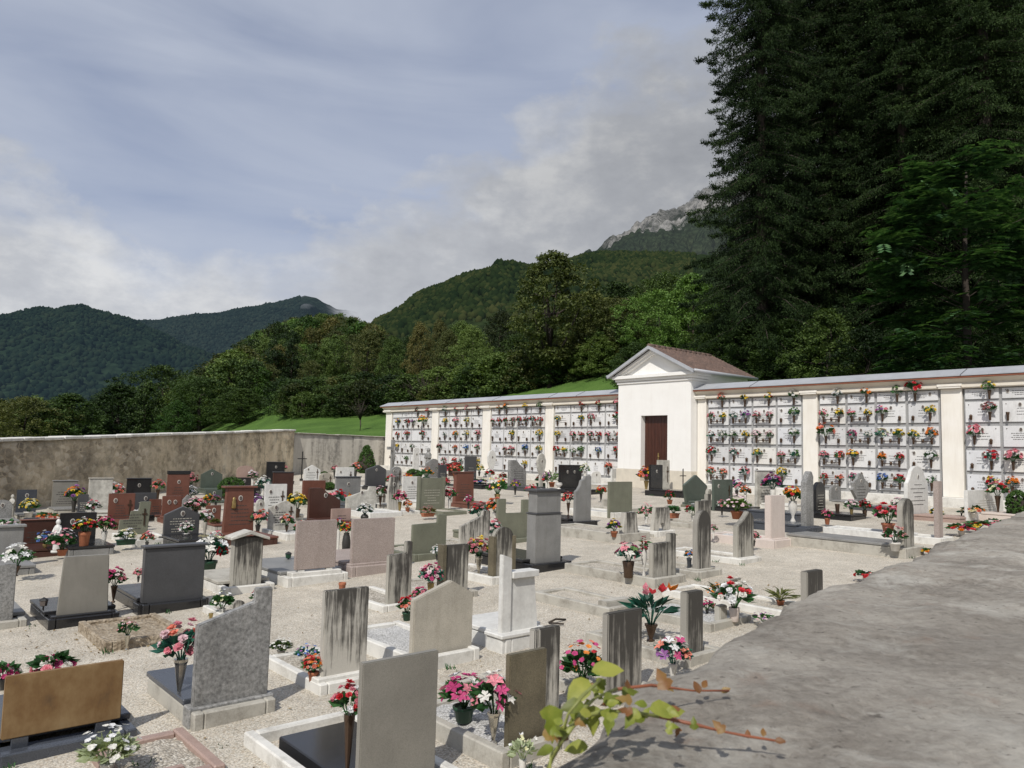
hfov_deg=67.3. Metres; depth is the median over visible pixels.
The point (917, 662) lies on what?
parapet wall
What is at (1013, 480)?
flower bouquet
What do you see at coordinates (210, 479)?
grave
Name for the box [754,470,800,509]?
grave
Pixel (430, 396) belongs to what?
shrub
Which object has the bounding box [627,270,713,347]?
broadleaf tree
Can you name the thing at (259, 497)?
flower vase
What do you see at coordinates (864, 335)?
broadleaf tree
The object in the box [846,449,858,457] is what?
flower bouquet
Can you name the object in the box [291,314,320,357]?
broadleaf tree
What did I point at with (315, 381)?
shrub
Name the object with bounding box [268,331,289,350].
broadleaf tree
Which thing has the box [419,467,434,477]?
flower vase
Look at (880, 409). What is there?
flower bouquet
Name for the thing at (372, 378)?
shrub
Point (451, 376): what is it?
shrub
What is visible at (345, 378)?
shrub
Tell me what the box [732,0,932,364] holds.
spruce
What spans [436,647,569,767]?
grave
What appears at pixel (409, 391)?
shrub
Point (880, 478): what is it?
flower bouquet
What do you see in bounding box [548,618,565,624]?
dead twig
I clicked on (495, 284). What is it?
forest
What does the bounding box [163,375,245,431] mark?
broadleaf tree
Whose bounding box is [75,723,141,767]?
flower vase
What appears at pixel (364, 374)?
shrub
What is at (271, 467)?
grave
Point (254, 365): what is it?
broadleaf tree
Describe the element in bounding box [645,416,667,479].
door
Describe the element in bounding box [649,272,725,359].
broadleaf tree
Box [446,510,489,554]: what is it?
grave
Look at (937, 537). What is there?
grave
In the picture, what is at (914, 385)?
flower bouquet
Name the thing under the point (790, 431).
flower bouquet
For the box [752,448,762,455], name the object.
flower bouquet
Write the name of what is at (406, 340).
broadleaf tree
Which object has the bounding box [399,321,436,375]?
broadleaf tree
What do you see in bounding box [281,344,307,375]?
broadleaf tree
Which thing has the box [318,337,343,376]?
broadleaf tree
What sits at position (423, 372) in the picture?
shrub
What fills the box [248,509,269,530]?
flower vase
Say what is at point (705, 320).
broadleaf tree
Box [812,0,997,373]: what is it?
spruce
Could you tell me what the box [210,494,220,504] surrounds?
flower vase
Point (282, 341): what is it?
broadleaf tree
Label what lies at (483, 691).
flower vase
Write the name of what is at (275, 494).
grave
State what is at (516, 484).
flower vase
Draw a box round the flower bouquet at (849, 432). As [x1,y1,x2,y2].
[846,430,856,437]
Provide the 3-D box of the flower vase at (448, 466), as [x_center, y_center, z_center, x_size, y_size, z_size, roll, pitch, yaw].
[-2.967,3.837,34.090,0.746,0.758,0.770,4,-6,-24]
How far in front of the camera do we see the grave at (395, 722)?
4.70 m
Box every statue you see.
[9,494,14,517]
[51,519,61,552]
[424,448,431,461]
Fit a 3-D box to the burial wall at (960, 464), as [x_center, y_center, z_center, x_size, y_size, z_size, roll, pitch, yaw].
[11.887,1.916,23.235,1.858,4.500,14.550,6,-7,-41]
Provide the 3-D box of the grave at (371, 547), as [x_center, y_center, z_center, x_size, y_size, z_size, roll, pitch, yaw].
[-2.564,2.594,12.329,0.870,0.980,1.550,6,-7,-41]
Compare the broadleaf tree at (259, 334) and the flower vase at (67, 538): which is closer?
the flower vase at (67, 538)
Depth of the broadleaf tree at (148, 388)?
101.89 m
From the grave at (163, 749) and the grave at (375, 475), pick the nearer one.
the grave at (163, 749)
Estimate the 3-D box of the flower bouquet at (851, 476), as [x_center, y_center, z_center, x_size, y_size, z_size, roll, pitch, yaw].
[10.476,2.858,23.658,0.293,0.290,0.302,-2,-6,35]
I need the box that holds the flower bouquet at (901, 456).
[894,452,904,460]
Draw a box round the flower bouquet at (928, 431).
[925,427,938,437]
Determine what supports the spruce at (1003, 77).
on the meadow
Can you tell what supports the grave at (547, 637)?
on the gravel ground
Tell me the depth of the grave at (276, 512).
16.35 m
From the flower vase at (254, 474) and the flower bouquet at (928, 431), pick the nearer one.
the flower bouquet at (928, 431)
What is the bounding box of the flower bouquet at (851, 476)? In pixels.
[848,472,855,478]
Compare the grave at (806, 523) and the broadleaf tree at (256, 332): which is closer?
the grave at (806, 523)
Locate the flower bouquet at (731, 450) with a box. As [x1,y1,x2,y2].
[729,448,738,454]
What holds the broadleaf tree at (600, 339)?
on the meadow
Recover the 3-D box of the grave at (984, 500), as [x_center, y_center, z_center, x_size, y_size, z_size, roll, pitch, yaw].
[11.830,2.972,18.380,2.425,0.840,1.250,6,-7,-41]
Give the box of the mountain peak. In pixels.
[582,166,816,254]
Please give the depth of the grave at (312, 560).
11.10 m
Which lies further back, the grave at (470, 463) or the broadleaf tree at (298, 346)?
the broadleaf tree at (298, 346)
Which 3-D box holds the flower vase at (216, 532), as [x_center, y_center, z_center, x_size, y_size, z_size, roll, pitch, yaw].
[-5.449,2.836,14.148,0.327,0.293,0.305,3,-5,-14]
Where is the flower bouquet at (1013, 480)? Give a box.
[1004,476,1019,485]
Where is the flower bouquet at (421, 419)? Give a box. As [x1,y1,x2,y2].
[417,415,427,422]
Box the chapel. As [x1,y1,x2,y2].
[606,343,757,489]
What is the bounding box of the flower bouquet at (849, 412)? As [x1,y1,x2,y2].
[847,409,855,414]
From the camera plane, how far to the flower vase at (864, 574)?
10.89 m
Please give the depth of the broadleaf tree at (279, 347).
123.10 m
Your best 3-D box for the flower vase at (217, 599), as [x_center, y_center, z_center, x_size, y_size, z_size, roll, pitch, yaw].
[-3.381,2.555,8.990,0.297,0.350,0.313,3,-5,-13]
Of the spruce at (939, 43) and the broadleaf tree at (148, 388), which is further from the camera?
the broadleaf tree at (148, 388)
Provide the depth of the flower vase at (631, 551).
10.77 m
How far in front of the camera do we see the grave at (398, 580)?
9.47 m
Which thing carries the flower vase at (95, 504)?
on the gravel ground
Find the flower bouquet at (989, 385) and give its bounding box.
[981,380,995,389]
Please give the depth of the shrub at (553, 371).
62.08 m
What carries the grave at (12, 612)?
on the gravel ground
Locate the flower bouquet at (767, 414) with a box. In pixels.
[765,411,772,417]
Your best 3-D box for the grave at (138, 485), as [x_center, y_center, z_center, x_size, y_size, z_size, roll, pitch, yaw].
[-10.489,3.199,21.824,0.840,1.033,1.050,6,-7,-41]
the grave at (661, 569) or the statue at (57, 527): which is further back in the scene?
the statue at (57, 527)
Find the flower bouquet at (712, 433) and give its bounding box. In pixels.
[706,430,715,436]
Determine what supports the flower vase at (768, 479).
on the grave at (761, 492)
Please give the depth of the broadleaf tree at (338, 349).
112.19 m
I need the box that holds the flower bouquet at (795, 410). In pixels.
[787,406,799,415]
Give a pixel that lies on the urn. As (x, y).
(558, 485)
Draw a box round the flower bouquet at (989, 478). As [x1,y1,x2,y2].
[984,475,998,484]
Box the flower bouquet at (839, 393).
[832,388,842,395]
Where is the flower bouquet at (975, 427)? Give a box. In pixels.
[966,424,982,435]
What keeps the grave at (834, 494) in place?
on the gravel ground
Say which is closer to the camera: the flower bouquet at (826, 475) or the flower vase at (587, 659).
the flower vase at (587, 659)
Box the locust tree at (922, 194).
[851,139,1023,374]
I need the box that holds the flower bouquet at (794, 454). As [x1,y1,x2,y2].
[789,449,799,456]
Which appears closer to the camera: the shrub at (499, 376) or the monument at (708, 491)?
the monument at (708, 491)
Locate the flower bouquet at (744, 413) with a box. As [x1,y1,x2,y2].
[740,410,750,416]
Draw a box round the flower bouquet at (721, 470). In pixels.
[719,468,726,474]
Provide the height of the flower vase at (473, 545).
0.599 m
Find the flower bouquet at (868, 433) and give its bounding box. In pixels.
[863,430,872,437]
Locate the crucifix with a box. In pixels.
[386,440,398,477]
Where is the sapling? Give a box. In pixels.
[348,398,368,429]
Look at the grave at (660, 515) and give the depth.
15.86 m
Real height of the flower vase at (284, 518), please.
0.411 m
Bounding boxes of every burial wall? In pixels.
[380,389,618,483]
[693,365,1023,510]
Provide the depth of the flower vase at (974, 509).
17.95 m
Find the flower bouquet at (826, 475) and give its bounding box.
[819,473,828,479]
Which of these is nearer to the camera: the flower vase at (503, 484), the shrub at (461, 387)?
the flower vase at (503, 484)
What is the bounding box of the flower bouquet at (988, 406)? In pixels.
[981,401,996,410]
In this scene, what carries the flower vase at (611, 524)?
on the grave at (628, 531)
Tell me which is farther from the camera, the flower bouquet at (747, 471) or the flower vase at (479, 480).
the flower vase at (479, 480)
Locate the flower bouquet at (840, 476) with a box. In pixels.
[835,474,843,479]
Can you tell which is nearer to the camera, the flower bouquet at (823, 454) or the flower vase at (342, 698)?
the flower vase at (342, 698)
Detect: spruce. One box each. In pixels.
[677,0,851,380]
[709,0,892,363]
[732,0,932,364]
[811,1,959,323]
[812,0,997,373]
[854,0,1023,372]
[871,0,1023,351]
[959,0,1023,318]
[979,0,1023,350]
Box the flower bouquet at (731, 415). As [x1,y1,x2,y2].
[729,411,737,417]
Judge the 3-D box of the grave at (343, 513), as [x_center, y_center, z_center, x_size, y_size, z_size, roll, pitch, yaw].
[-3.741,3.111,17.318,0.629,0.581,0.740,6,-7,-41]
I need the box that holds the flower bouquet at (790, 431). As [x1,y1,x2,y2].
[787,427,799,435]
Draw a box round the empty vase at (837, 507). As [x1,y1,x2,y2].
[835,504,839,510]
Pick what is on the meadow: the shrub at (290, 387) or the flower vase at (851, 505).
the shrub at (290, 387)
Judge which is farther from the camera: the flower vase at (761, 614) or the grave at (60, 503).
the grave at (60, 503)
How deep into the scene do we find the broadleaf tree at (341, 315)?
228.36 m
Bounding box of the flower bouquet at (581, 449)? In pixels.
[576,446,583,452]
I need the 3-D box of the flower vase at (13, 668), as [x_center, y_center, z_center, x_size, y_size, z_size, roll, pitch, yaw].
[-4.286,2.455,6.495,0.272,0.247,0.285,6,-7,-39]
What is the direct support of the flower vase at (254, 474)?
on the gravel ground
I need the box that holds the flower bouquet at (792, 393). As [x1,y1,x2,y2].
[788,389,799,397]
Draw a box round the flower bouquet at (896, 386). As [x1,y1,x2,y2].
[890,385,902,393]
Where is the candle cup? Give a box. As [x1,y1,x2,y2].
[338,582,345,588]
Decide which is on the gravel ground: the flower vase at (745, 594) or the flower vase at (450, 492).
the flower vase at (450, 492)
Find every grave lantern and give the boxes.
[39,597,48,612]
[285,551,291,558]
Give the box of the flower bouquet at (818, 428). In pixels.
[816,422,834,435]
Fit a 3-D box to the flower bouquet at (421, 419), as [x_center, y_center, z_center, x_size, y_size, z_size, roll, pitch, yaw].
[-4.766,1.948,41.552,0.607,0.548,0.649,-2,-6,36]
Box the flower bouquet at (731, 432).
[728,429,737,436]
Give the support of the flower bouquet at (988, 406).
attached to the burial wall at (960, 464)
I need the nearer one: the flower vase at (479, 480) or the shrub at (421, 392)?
the flower vase at (479, 480)
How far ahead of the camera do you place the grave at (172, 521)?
15.22 m
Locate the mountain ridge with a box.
[0,306,209,403]
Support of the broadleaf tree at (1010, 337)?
on the meadow
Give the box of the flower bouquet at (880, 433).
[874,428,888,437]
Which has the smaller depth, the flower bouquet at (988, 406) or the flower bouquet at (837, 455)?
the flower bouquet at (988, 406)
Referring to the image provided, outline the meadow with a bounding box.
[170,358,1013,435]
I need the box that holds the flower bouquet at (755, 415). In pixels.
[752,411,760,417]
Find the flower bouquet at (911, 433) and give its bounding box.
[907,429,919,437]
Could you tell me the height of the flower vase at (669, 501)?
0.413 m
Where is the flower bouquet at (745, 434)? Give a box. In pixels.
[741,430,749,436]
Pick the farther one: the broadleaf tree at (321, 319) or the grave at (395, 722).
the broadleaf tree at (321, 319)
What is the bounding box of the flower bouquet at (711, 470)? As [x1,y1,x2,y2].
[705,466,715,474]
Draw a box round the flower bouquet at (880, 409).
[875,405,888,413]
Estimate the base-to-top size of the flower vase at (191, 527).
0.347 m
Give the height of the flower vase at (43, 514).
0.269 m
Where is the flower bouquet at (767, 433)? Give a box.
[764,430,773,436]
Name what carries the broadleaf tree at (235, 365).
on the meadow
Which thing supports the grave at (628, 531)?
on the gravel ground
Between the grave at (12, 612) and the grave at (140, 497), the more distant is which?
the grave at (140, 497)
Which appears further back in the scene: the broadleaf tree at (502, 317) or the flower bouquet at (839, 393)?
the broadleaf tree at (502, 317)
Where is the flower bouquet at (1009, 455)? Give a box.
[1003,448,1023,460]
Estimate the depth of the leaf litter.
7.94 m
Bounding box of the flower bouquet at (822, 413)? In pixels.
[818,409,828,415]
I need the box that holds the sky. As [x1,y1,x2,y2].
[0,0,977,322]
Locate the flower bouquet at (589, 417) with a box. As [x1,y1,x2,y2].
[587,413,594,419]
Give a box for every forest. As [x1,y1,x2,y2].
[0,303,212,408]
[137,295,300,353]
[369,249,696,337]
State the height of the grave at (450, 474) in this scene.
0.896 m
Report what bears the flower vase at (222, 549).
on the gravel ground
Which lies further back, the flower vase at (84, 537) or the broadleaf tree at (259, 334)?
the broadleaf tree at (259, 334)
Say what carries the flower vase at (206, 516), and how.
on the gravel ground
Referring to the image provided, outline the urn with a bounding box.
[556,482,561,488]
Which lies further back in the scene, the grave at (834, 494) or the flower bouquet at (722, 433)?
the flower bouquet at (722, 433)
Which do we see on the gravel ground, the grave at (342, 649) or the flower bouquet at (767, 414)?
the grave at (342, 649)
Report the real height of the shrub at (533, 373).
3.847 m
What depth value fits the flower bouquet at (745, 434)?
26.54 m
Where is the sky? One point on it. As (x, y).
(160, 159)
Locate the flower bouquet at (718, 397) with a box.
[717,392,725,400]
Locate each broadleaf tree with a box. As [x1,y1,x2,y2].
[0,395,87,437]
[0,409,22,436]
[7,403,61,436]
[8,395,48,431]
[19,392,121,436]
[59,404,80,434]
[71,383,161,434]
[81,398,115,433]
[102,403,128,433]
[104,364,195,429]
[111,399,150,434]
[121,379,168,433]
[150,400,196,432]
[156,387,197,431]
[161,375,216,428]
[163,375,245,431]
[164,367,205,395]
[191,352,250,387]
[195,348,263,417]
[203,358,250,416]
[203,388,272,424]
[223,345,268,401]
[230,338,264,354]
[235,359,273,407]
[243,330,262,343]
[245,329,272,341]
[250,364,281,394]
[250,367,273,407]
[252,337,272,356]
[258,325,282,343]
[262,341,284,373]
[263,344,290,377]
[263,348,290,385]
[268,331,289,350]
[269,322,300,341]
[277,338,288,345]
[278,338,301,378]
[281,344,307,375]
[282,330,301,374]
[285,318,299,325]
[289,326,308,349]
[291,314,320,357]
[294,344,313,377]
[296,343,326,376]
[296,359,321,378]
[301,327,320,359]
[306,346,337,377]
[312,316,344,349]
[314,313,331,342]
[317,314,343,339]
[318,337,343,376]
[319,339,354,375]
[321,330,343,360]
[327,333,342,376]
[329,326,353,340]
[334,314,349,322]
[335,313,348,320]
[339,335,348,362]
[340,334,361,375]
[342,317,358,325]
[343,329,389,378]
[344,320,372,334]
[347,354,368,375]
[356,340,385,368]
[360,323,387,339]
[372,328,387,340]
[374,335,408,379]
[394,334,427,371]
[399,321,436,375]
[425,317,451,370]
[429,329,466,370]
[441,324,494,366]
[442,320,479,368]
[465,347,494,365]
[475,309,515,351]
[493,334,528,352]
[503,321,565,348]
[543,290,631,343]
[544,304,583,342]
[564,334,625,376]
[567,280,649,339]
[570,297,658,349]
[601,342,646,388]
[610,288,693,347]
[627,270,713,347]
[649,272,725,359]
[678,311,751,366]
[703,320,791,381]
[741,317,842,381]
[774,307,874,378]
[810,324,902,377]
[955,325,1023,368]
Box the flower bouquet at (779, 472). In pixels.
[776,467,787,475]
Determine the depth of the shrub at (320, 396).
79.37 m
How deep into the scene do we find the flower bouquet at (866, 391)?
23.48 m
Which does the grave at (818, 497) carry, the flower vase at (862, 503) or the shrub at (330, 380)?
the flower vase at (862, 503)
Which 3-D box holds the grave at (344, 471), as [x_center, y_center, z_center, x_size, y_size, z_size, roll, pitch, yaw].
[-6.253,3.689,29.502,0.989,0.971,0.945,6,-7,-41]
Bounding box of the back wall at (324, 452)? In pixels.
[293,432,384,473]
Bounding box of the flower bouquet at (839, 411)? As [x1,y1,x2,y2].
[834,408,843,415]
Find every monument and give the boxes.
[472,554,541,653]
[702,489,711,506]
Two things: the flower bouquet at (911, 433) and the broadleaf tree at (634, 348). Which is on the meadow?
the broadleaf tree at (634, 348)
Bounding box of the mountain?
[146,296,339,353]
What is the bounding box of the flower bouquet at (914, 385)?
[903,380,921,392]
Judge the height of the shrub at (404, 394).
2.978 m
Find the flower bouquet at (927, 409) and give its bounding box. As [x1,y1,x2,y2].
[923,405,935,412]
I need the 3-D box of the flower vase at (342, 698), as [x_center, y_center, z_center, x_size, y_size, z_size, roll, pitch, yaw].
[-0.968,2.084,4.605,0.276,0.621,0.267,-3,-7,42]
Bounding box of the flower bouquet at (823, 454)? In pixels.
[818,450,828,458]
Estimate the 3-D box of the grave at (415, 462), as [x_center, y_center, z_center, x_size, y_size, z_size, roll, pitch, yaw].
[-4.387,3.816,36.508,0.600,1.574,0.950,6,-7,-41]
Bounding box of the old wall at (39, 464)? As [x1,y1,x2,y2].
[0,429,295,510]
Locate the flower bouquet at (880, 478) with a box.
[876,473,887,481]
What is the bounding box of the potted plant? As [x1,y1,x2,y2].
[763,587,800,605]
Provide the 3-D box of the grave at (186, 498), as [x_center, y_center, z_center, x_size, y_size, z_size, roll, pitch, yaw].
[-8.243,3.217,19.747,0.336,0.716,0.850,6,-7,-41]
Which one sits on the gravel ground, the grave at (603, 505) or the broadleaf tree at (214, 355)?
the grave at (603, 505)
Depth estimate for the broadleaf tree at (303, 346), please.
127.36 m
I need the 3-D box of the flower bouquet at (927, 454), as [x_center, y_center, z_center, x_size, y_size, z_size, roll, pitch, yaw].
[11.974,2.054,22.025,0.419,0.381,0.408,2,-5,-6]
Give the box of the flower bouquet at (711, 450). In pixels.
[706,446,716,454]
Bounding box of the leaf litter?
[10,510,837,767]
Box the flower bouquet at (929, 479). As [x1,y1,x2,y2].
[925,475,937,482]
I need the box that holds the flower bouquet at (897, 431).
[892,428,904,437]
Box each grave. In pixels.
[0,500,19,521]
[0,524,35,574]
[0,563,26,629]
[0,659,136,767]
[14,489,43,521]
[19,518,62,557]
[30,554,118,629]
[47,480,78,514]
[60,512,114,555]
[76,494,88,512]
[78,613,183,651]
[85,478,113,517]
[91,727,225,767]
[102,493,135,529]
[111,501,162,546]
[115,542,208,614]
[126,478,161,508]
[134,493,160,520]
[147,586,275,731]
[149,499,161,520]
[157,496,181,522]
[159,507,215,543]
[166,471,201,510]
[182,495,198,512]
[196,469,222,493]
[201,505,221,530]
[202,600,244,616]
[203,529,274,595]
[205,490,223,505]
[219,485,278,545]
[236,466,262,484]
[238,477,250,485]
[243,649,457,767]
[253,499,267,523]
[254,485,263,498]
[262,500,295,540]
[262,519,347,587]
[263,462,293,483]
[264,484,303,520]
[269,586,368,695]
[272,472,299,500]
[297,480,325,507]
[300,465,320,484]
[305,488,351,521]
[319,473,332,481]
[330,508,350,530]
[334,476,376,507]
[335,467,362,488]
[335,517,394,577]
[345,486,401,517]
[362,465,399,489]
[366,580,479,668]
[368,541,412,612]
[376,491,386,508]
[386,476,419,514]
[391,466,401,487]
[394,514,446,561]
[400,476,419,506]
[411,543,477,596]
[412,448,423,477]
[415,476,466,515]
[424,459,449,479]
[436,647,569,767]
[437,465,452,487]
[438,624,570,725]
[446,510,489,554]
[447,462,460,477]
[451,472,494,508]
[452,499,528,542]
[464,456,498,488]
[468,527,515,585]
[475,488,571,572]
[486,450,507,483]
[506,460,547,491]
[535,587,631,616]
[536,453,545,486]
[558,465,602,494]
[559,607,645,708]
[561,476,597,524]
[561,512,649,543]
[565,533,685,588]
[567,482,631,517]
[585,589,719,668]
[590,471,607,487]
[594,499,644,511]
[607,469,615,483]
[616,507,674,536]
[622,510,721,579]
[635,599,750,632]
[645,465,681,497]
[657,460,669,488]
[660,494,715,528]
[662,569,822,615]
[676,511,761,564]
[681,475,751,506]
[711,479,759,511]
[711,495,790,548]
[742,508,800,521]
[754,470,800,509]
[754,471,822,532]
[786,498,923,558]
[813,482,865,520]
[823,525,917,539]
[825,485,853,505]
[849,473,894,510]
[904,466,965,522]
[914,481,952,544]
[964,489,1014,520]
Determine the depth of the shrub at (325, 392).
80.05 m
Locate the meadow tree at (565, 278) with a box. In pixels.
[502,249,605,387]
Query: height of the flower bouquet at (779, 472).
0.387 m
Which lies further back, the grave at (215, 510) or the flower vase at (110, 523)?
the grave at (215, 510)
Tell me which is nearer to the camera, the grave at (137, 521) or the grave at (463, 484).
the grave at (137, 521)
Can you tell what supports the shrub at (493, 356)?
on the meadow
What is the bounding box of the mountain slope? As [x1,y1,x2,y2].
[399,250,819,366]
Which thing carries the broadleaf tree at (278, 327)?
on the meadow
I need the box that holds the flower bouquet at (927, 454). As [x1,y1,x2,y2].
[923,449,938,459]
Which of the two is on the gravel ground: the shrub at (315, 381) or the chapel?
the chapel
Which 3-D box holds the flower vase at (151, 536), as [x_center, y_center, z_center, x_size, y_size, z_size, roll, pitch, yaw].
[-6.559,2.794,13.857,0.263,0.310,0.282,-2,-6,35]
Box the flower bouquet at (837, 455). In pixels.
[834,450,844,458]
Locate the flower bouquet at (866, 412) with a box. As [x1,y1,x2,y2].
[863,408,872,414]
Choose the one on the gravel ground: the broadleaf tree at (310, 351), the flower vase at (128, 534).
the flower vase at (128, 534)
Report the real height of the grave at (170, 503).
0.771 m
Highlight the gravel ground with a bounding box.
[0,472,988,767]
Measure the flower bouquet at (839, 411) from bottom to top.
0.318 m
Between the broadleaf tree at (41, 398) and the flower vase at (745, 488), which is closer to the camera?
the flower vase at (745, 488)
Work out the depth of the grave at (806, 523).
16.27 m
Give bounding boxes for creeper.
[536,660,785,767]
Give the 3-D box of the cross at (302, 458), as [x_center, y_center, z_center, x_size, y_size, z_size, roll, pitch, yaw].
[-9.492,3.762,34.773,0.446,1.413,0.120,6,-7,-41]
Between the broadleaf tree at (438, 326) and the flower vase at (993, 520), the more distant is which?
the broadleaf tree at (438, 326)
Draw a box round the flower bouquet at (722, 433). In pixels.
[717,429,726,436]
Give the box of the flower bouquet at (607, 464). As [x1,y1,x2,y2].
[604,462,611,468]
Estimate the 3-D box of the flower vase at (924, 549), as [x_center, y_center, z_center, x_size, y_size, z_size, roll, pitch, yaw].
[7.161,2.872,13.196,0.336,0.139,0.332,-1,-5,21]
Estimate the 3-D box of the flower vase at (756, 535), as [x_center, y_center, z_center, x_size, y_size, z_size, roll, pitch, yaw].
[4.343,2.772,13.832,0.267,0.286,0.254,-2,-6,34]
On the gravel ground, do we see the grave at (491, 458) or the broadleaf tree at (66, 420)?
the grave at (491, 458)
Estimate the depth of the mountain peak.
1223.26 m
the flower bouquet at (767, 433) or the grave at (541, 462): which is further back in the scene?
the grave at (541, 462)
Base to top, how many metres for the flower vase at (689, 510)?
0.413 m
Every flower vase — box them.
[0,518,18,524]
[0,542,35,575]
[0,660,22,690]
[18,498,40,517]
[26,650,80,671]
[34,530,52,547]
[35,512,59,517]
[45,528,77,555]
[62,484,86,511]
[70,516,99,545]
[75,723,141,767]
[84,499,102,511]
[94,515,117,540]
[109,566,128,602]
[112,482,125,492]
[113,528,137,544]
[116,617,140,650]
[132,568,141,581]
[139,531,155,544]
[150,479,165,498]
[150,617,196,691]
[178,521,194,535]
[183,496,207,512]
[189,472,199,487]
[189,485,198,497]
[197,533,229,569]
[199,509,214,533]
[202,494,213,507]
[208,530,223,538]
[209,518,220,522]
[209,587,234,611]
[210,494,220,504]
[247,470,258,484]
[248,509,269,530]
[254,475,270,497]
[254,494,263,502]
[270,636,293,653]
[279,514,295,531]
[287,491,307,517]
[294,643,319,659]
[300,653,321,681]
[328,679,358,767]
[329,489,346,500]
[331,465,336,478]
[336,517,343,548]
[339,522,350,548]
[349,462,361,475]
[356,502,373,518]
[376,485,386,506]
[391,490,407,510]
[396,595,411,620]
[403,499,412,511]
[411,586,426,596]
[418,562,443,589]
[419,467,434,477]
[420,505,435,516]
[430,544,437,560]
[436,462,452,474]
[438,671,484,723]
[445,478,450,488]
[445,486,458,507]
[448,462,463,478]
[463,494,473,508]
[467,535,488,573]
[468,501,487,515]
[468,669,520,743]
[474,479,487,482]
[476,463,484,475]
[484,468,494,482]
[485,474,507,501]
[485,497,499,518]
[490,517,501,535]
[499,472,506,479]
[506,732,537,767]
[509,479,521,494]
[523,484,535,497]
[535,475,549,486]
[541,471,551,487]
[544,470,557,486]
[559,639,601,679]
[561,491,573,514]
[580,463,590,475]
[595,485,606,500]
[605,518,621,536]
[614,541,641,577]
[617,583,679,641]
[636,466,648,488]
[636,502,652,522]
[638,536,651,575]
[653,635,693,675]
[663,490,675,503]
[669,505,680,518]
[683,549,692,567]
[684,503,694,520]
[700,581,736,597]
[703,598,715,613]
[709,575,756,621]
[711,524,718,538]
[716,499,724,514]
[720,492,751,518]
[733,479,744,495]
[739,485,751,500]
[752,611,773,622]
[754,531,760,545]
[760,472,785,494]
[783,485,800,521]
[820,509,834,524]
[843,499,859,513]
[853,569,872,579]
[858,499,872,515]
[871,502,896,532]
[881,523,908,550]
[889,497,900,505]
[921,547,930,552]
[929,507,943,514]
[944,522,977,535]
[960,505,984,517]
[961,521,990,528]
[984,479,1010,511]
[984,518,1000,523]
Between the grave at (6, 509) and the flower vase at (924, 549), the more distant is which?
the grave at (6, 509)
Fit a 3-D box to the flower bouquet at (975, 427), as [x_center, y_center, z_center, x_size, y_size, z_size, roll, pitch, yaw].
[12.749,1.305,21.194,0.438,0.433,0.452,-2,-6,31]
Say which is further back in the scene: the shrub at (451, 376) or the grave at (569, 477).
the shrub at (451, 376)
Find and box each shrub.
[217,476,245,499]
[261,376,290,411]
[268,378,307,415]
[272,393,295,417]
[276,383,312,415]
[278,388,310,416]
[284,390,318,418]
[297,376,322,391]
[297,377,329,410]
[307,393,335,417]
[312,384,341,413]
[318,376,344,403]
[318,383,343,411]
[320,384,357,416]
[325,482,334,489]
[329,374,354,397]
[334,377,380,415]
[338,379,374,414]
[350,371,376,378]
[355,445,375,472]
[356,376,383,397]
[366,374,404,413]
[367,384,394,409]
[380,373,426,410]
[391,387,413,402]
[396,377,423,401]
[403,378,427,401]
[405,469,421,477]
[412,366,449,401]
[414,388,439,400]
[415,369,430,381]
[419,383,443,400]
[427,380,450,399]
[432,363,472,399]
[434,380,454,399]
[442,362,468,379]
[450,371,481,398]
[452,363,493,398]
[453,377,481,398]
[461,355,507,397]
[470,351,519,396]
[480,351,523,394]
[483,360,521,396]
[497,351,542,393]
[508,359,544,392]
[517,356,554,389]
[521,347,570,386]
[532,346,577,386]
[539,341,580,383]
[556,340,589,381]
[559,332,614,379]
[562,349,587,380]
[575,346,611,377]
[578,324,636,371]
[580,330,626,373]
[1005,489,1023,513]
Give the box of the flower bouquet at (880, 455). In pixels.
[877,452,886,459]
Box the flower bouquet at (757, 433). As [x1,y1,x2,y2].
[751,430,761,436]
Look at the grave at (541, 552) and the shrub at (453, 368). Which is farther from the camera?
the shrub at (453, 368)
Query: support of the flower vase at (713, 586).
on the grave at (812, 581)
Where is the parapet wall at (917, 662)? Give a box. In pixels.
[558,511,1023,767]
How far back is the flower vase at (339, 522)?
13.55 m
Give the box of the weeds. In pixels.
[3,494,914,767]
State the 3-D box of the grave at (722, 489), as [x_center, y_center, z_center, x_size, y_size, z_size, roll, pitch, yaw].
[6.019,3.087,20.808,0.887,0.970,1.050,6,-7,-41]
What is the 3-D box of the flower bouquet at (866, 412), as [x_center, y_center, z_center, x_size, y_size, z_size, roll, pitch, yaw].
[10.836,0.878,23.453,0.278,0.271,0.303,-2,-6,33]
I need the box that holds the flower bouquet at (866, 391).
[860,388,873,394]
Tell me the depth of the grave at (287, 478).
25.02 m
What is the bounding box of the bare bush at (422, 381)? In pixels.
[386,372,447,400]
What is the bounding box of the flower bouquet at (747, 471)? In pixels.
[738,466,749,474]
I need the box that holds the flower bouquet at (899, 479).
[893,474,904,482]
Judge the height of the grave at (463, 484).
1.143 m
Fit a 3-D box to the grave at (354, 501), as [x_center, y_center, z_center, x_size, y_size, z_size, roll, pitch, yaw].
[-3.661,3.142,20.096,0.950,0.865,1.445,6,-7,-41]
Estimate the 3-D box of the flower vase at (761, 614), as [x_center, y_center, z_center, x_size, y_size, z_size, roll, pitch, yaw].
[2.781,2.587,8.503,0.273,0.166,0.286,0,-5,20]
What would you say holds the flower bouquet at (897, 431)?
attached to the burial wall at (960, 464)
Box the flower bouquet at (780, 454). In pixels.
[776,451,784,457]
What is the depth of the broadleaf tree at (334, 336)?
123.56 m
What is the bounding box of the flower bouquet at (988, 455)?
[983,450,998,460]
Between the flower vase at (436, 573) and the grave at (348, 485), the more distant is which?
the grave at (348, 485)
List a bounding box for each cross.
[298,452,306,480]
[680,469,685,497]

